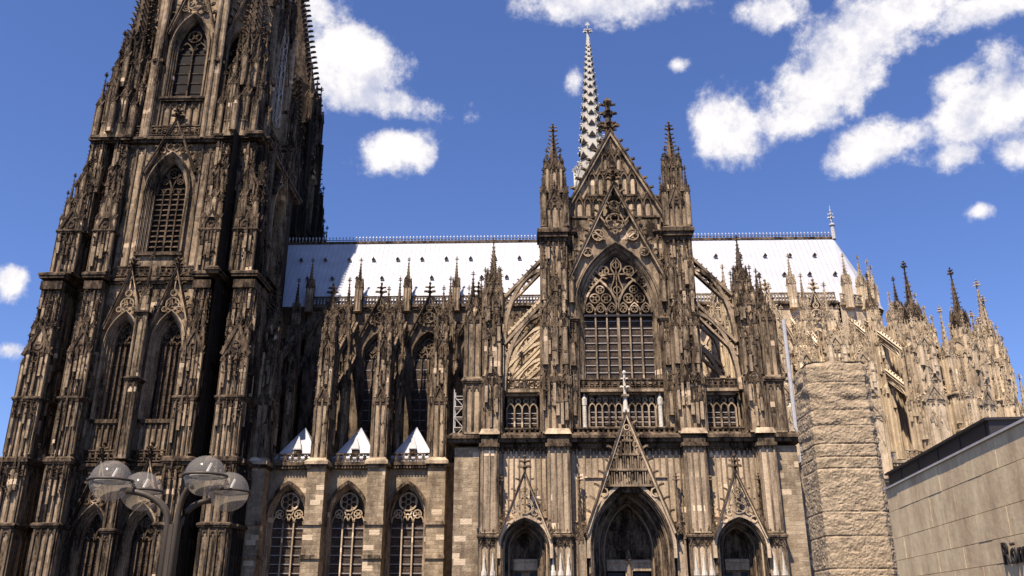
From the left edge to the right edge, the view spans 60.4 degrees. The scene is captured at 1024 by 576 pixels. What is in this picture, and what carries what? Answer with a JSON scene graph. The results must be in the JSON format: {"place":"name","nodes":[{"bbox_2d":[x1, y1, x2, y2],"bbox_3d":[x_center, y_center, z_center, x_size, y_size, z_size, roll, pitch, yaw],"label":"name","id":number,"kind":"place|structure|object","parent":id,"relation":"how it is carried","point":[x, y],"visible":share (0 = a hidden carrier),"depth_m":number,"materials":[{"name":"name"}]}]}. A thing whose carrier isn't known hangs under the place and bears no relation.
{"place":"outdoors","nodes":[
{"label":"outdoors","id":0,"kind":"place"},
{"bbox_2d":[0,0,1023,456],"label":"sky","id":1,"kind":"structure","parent":0,"point":[904,119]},
{"bbox_2d":[792,361,898,575],"bbox_3d":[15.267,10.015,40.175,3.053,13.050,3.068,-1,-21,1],"label":"stone pillar","id":2,"kind":"structure","parent":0,"point":[849,522],"depth_m":39.57,"materials":[{"name":"beige stone"}]},
{"label":"plaza ground","id":3,"kind":"structure","parent":0,"visible":0},
{"bbox_2d":[86,463,250,575],"bbox_3d":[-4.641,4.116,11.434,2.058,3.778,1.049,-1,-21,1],"label":"street lamp","id":4,"kind":"object","parent":3,"relation":"on","point":[169,549],"visible":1,"depth_m":11.77,"materials":[{"name":"grey metal"}]},
{"bbox_2d":[0,0,1023,575],"bbox_3d":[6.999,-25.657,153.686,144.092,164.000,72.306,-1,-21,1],"label":"cathedral","id":5,"kind":"structure","parent":3,"relation":"on","point":[616,354],"depth_m":114.82,"materials":[{"name":"stone"}]},
{"bbox_2d":[63,502,104,575],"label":"tower window","id":6,"kind":"structure","parent":5,"relation":"in","point":[85,530],"depth_m":109.30,"materials":[{"name":"stone"}]},
{"bbox_2d":[89,310,134,423],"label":"tower window","id":7,"kind":"structure","parent":5,"relation":"in","point":[119,336],"depth_m":117.14,"materials":[{"name":"stone"}]},
{"bbox_2d":[113,502,155,575],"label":"tower window","id":8,"kind":"structure","parent":5,"relation":"in","point":[139,533],"depth_m":109.18,"materials":[{"name":"stone"}]},
{"bbox_2d":[149,0,161,58],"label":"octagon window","id":9,"kind":"structure","parent":5,"relation":"in","point":[157,8],"depth_m":139.74,"materials":[{"name":"stone"}]},
{"bbox_2d":[137,309,185,423],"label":"tower window","id":10,"kind":"structure","parent":5,"relation":"in","point":[164,335],"depth_m":117.08,"materials":[{"name":"stone"}]},
{"bbox_2d":[133,150,191,255],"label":"tower window","id":11,"kind":"structure","parent":5,"relation":"in","point":[172,190],"depth_m":125.25,"materials":[{"name":"stone"}]},
{"bbox_2d":[162,0,216,96],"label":"octagon window","id":12,"kind":"structure","parent":5,"relation":"in","point":[194,52],"depth_m":134.80,"materials":[{"name":"stone"}]},
{"bbox_2d":[220,0,270,96],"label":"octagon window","id":13,"kind":"structure","parent":5,"relation":"in","point":[232,46],"depth_m":136.82,"materials":[{"name":"stone"}]},
{"bbox_2d":[266,184,285,288],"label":"tower window","id":14,"kind":"structure","parent":5,"relation":"in","point":[277,217],"depth_m":136.02,"materials":[{"name":"stone"}]},
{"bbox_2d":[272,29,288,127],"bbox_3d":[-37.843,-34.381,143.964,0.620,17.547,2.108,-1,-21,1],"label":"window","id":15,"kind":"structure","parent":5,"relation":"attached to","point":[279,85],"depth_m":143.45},
{"bbox_2d":[271,0,293,139],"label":"octagon window","id":16,"kind":"structure","parent":5,"relation":"in","point":[286,16],"depth_m":146.53,"materials":[{"name":"stone"}]},
{"bbox_2d":[261,481,304,575],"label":"aisle window","id":17,"kind":"structure","parent":5,"relation":"in","point":[285,508],"depth_m":115.02,"materials":[{"name":"stone"}]},
{"bbox_2d":[307,111,321,230],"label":"octagon window","id":18,"kind":"structure","parent":5,"relation":"in","point":[313,181],"depth_m":179.76,"materials":[{"name":"stone"}]},
{"bbox_2d":[323,480,365,575],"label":"aisle window","id":19,"kind":"structure","parent":5,"relation":"in","point":[345,514],"depth_m":114.85,"materials":[{"name":"stone"}]},
{"bbox_2d":[384,480,426,575],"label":"aisle window","id":20,"kind":"structure","parent":5,"relation":"in","point":[406,509],"depth_m":114.62,"materials":[{"name":"stone"}]},
{"bbox_2d":[453,389,462,432],"bbox_3d":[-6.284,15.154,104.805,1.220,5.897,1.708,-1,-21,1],"label":"scaffold tower","id":21,"kind":"structure","parent":5,"relation":"attached to","point":[459,429],"depth_m":104.44,"materials":[{"name":"silver metal"}]},
{"bbox_2d":[572,219,662,380],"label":"great window","id":22,"kind":"structure","parent":5,"relation":"in","point":[617,306],"depth_m":108.37,"materials":[{"name":"brown stone"}]},
{"bbox_2d":[588,392,657,429],"bbox_3d":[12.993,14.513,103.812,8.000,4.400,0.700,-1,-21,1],"label":"gallery window","id":23,"kind":"structure","parent":5,"relation":"in","point":[604,408],"depth_m":104.01,"materials":[{"name":"beige stone"}]},
{"bbox_2d":[884,416,1023,575],"bbox_3d":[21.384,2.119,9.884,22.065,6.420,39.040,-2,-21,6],"label":"museum","id":24,"kind":"structure","parent":3,"relation":"on","point":[956,504],"depth_m":23.33,"materials":[{"name":"stone"}]}
]}

